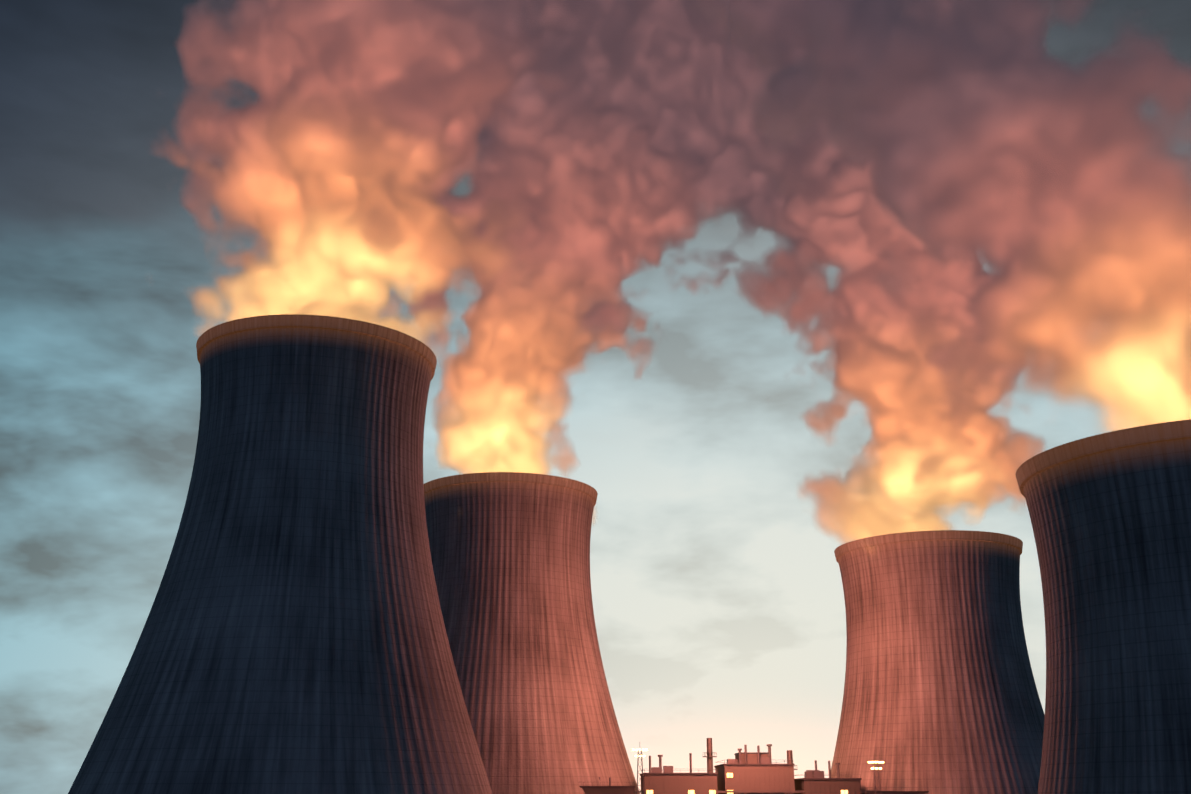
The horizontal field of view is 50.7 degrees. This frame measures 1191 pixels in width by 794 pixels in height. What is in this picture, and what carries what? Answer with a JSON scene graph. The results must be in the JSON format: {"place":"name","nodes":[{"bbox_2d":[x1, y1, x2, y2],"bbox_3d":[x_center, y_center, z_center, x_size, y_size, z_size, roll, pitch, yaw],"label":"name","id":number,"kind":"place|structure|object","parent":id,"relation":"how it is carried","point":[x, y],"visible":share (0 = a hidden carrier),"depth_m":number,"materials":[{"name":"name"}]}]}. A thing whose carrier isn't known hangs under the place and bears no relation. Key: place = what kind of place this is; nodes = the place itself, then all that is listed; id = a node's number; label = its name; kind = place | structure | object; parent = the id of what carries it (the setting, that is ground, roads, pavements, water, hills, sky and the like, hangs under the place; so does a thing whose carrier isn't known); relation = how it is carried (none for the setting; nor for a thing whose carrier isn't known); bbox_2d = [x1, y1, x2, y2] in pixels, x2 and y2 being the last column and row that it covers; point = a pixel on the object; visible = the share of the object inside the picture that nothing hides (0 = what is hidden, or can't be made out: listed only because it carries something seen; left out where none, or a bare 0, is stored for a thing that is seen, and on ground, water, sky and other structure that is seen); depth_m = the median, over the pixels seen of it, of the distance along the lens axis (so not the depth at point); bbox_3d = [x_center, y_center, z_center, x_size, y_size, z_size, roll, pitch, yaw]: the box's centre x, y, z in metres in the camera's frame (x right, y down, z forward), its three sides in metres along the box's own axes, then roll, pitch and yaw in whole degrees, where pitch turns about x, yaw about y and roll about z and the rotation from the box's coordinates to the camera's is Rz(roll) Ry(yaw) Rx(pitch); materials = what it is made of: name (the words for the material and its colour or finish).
{"place":"outdoors","nodes":[
{"label":"outdoors","id":0,"kind":"place"},
{"bbox_2d":[0,0,1190,793],"label":"sky","id":1,"kind":"structure","parent":0,"point":[783,284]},
{"bbox_2d":[582,780,860,793],"bbox_3d":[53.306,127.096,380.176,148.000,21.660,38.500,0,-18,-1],"label":"power station concrete blocks","id":2,"kind":"structure","parent":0,"point":[826,786],"depth_m":380.40,"materials":[{"name":"concrete"}]},
{"bbox_2d":[641,753,923,793],"bbox_3d":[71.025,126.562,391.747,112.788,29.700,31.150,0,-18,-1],"label":"power station clad blocks","id":3,"kind":"structure","parent":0,"point":[762,778],"depth_m":381.22,"materials":[{"name":"metal"}]},
{"bbox_2d":[647,773,847,793],"bbox_3d":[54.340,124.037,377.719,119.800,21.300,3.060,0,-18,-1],"label":"windows","id":4,"kind":"structure","parent":3,"relation":"in","point":[731,775],"depth_m":379.66,"materials":[{"name":"glass"}]},
{"bbox_2d":[579,752,928,792],"bbox_3d":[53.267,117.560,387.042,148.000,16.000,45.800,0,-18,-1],"label":"power station roofs","id":5,"kind":"structure","parent":3,"relation":"on","point":[762,764],"depth_m":380.76,"materials":[{"name":"metal"}]},
{"label":"ground","id":6,"kind":"structure","parent":0,"visible":0},
{"bbox_2d":[68,314,492,793],"bbox_3d":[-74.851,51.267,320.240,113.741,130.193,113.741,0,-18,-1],"label":"cooling tower","id":7,"kind":"structure","parent":6,"relation":"on","point":[293,638],"depth_m":291.70,"materials":[{"name":"concrete"}]},
{"bbox_2d":[424,472,639,793],"bbox_3d":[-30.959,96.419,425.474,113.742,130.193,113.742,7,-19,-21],"label":"cooling tower","id":8,"kind":"structure","parent":6,"relation":"on","point":[510,558],"depth_m":405.02,"materials":[{"name":"concrete"}]},
{"bbox_2d":[583,738,918,793],"bbox_3d":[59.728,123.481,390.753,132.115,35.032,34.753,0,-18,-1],"label":"power station steelwork","id":9,"kind":"object","parent":6,"relation":"on","point":[815,773],"visible":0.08,"depth_m":392.78,"materials":[{"name":"metal"}]},
{"bbox_2d":[632,749,883,768],"bbox_3d":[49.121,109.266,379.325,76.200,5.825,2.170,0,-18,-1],"label":"floodlights","id":10,"kind":"object","parent":9,"relation":"attached to","point":[868,761],"visible":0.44,"depth_m":379.28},
{"bbox_2d":[831,530,1044,793],"bbox_3d":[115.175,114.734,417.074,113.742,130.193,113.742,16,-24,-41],"label":"cooling tower","id":11,"kind":"structure","parent":6,"relation":"on","point":[940,695],"depth_m":400.62,"materials":[{"name":"concrete"}]},
{"bbox_2d":[1016,419,1190,793],"bbox_3d":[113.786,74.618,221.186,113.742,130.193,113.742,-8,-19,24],"label":"cooling tower","id":12,"kind":"structure","parent":6,"relation":"on","point":[1110,514],"depth_m":215.92,"materials":[{"name":"concrete"}]}
]}

